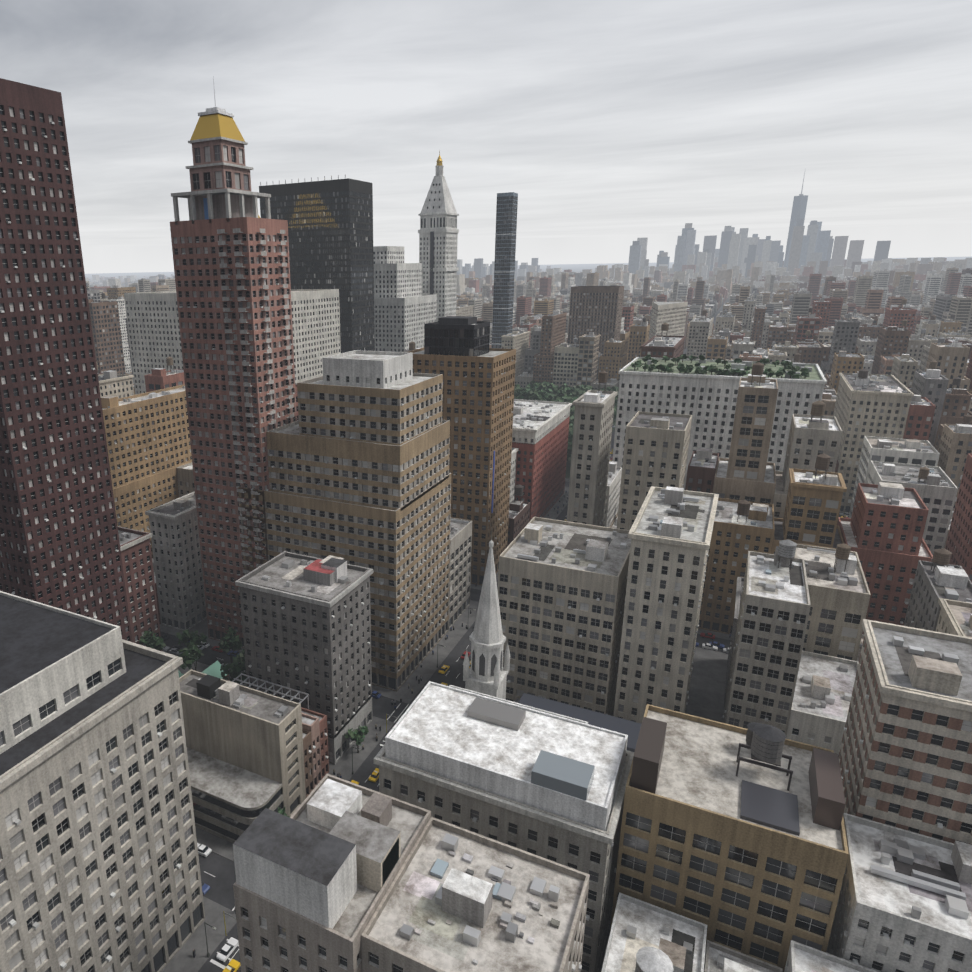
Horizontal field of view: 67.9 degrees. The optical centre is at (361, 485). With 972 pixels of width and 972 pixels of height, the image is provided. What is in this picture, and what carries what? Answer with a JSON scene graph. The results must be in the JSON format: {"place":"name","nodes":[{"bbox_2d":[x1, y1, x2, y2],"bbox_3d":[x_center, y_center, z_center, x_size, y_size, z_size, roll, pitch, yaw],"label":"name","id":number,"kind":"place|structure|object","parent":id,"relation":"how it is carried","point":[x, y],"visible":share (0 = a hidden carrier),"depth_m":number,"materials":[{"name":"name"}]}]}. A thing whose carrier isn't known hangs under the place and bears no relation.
{"place":"outdoors","nodes":[
{"label":"outdoors","id":0,"kind":"place"},
{"bbox_2d":[0,0,971,273],"label":"sky","id":1,"kind":"structure","parent":0,"point":[612,124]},
{"bbox_2d":[85,257,933,971],"bbox_3d":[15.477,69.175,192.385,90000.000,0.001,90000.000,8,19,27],"label":"ground","id":2,"kind":"structure","parent":0,"point":[219,879],"depth_m":208.87,"materials":[{"name":"grey asphalt"}]},
{"bbox_2d":[123,275,166,284],"bbox_3d":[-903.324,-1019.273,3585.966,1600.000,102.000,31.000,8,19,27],"label":"williamsburg bridge","id":3,"kind":"structure","parent":2,"relation":"on","point":[162,276],"depth_m":3646.63,"materials":[{"name":"grey metal"}]},
{"bbox_2d":[178,660,228,680],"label":"little church","id":4,"kind":"structure","parent":2,"relation":"on","point":[213,669],"depth_m":214.35,"materials":[{"name":"green stone"}]},
{"bbox_2d":[139,627,368,817],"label":"street trees","id":5,"kind":"object","parent":2,"relation":"on","point":[237,667],"visible":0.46,"depth_m":217.97,"materials":[{"name":"green plant"}]},
{"bbox_2d":[204,645,468,968],"bbox_3d":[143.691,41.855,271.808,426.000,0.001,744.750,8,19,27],"label":"road markings","id":6,"kind":"object","parent":2,"relation":"on","point":[217,963],"visible":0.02,"depth_m":139.39,"materials":[{"name":"white paint"}]},
{"bbox_2d":[124,151,687,394],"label":"skyscrapers","id":7,"kind":"structure","parent":2,"relation":"on","point":[353,288],"depth_m":479.11,"materials":[{"name":"grey glass"}]},
{"bbox_2d":[0,78,971,971],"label":"buildings","id":8,"kind":"structure","parent":2,"relation":"on","point":[352,520],"depth_m":138.30,"materials":[{"name":"grey concrete"}]},
{"bbox_2d":[630,354,811,378],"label":"roof garden","id":9,"kind":"object","parent":8,"relation":"on","point":[737,369],"visible":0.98,"depth_m":321.81,"materials":[{"name":"green plant"}]},
{"bbox_2d":[161,425,848,971],"bbox_3d":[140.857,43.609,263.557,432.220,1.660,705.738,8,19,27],"label":"cars","id":10,"kind":"object","parent":2,"relation":"on","point":[227,949],"visible":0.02,"depth_m":211.74,"materials":[{"name":"multicoloured metal"}]},
{"bbox_2d":[160,478,853,971],"bbox_3d":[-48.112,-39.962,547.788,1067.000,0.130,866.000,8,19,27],"label":"sidewalk blocks","id":11,"kind":"structure","parent":2,"relation":"on","point":[708,686],"depth_m":207.41,"materials":[{"name":"grey concrete"}]},
{"bbox_2d":[193,449,730,957],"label":"street lamps","id":12,"kind":"object","parent":11,"relation":"on","point":[339,775],"visible":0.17,"depth_m":195.94,"materials":[{"name":"grey metal"}]},
{"bbox_2d":[85,173,971,286],"bbox_3d":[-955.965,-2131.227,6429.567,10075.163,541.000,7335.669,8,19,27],"label":"skyline","id":13,"kind":"structure","parent":2,"relation":"on","point":[814,246],"depth_m":3603.73,"materials":[{"name":"grey glass"}]},
{"bbox_2d":[86,283,971,756],"bbox_3d":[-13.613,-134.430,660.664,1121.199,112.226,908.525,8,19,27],"label":"city buildings","id":14,"kind":"structure","parent":2,"relation":"on","point":[804,579],"depth_m":253.78,"materials":[{"name":"grey concrete"}]},
{"bbox_2d":[86,262,971,350],"bbox_3d":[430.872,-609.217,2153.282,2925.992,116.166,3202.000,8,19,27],"label":"city buildings","id":15,"kind":"structure","parent":2,"relation":"on","point":[939,293],"depth_m":1496.62,"materials":[{"name":"grey concrete"}]},
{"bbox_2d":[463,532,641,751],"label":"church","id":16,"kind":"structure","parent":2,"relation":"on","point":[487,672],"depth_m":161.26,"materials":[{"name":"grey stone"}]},
{"bbox_2d":[514,381,618,460],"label":"park trees","id":17,"kind":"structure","parent":2,"relation":"on","point":[547,391],"depth_m":582.12,"materials":[{"name":"green plant"}]},
{"bbox_2d":[565,419,615,477],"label":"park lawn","id":18,"kind":"structure","parent":0,"point":[568,465],"depth_m":449.73,"materials":[{"name":"plant"}]},
{"bbox_2d":[669,257,971,272],"bbox_3d":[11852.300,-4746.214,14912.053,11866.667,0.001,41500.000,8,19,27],"label":"rivers","id":19,"kind":"structure","parent":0,"point":[919,259],"depth_m":21311.76,"materials":[{"name":"grey liquid"}]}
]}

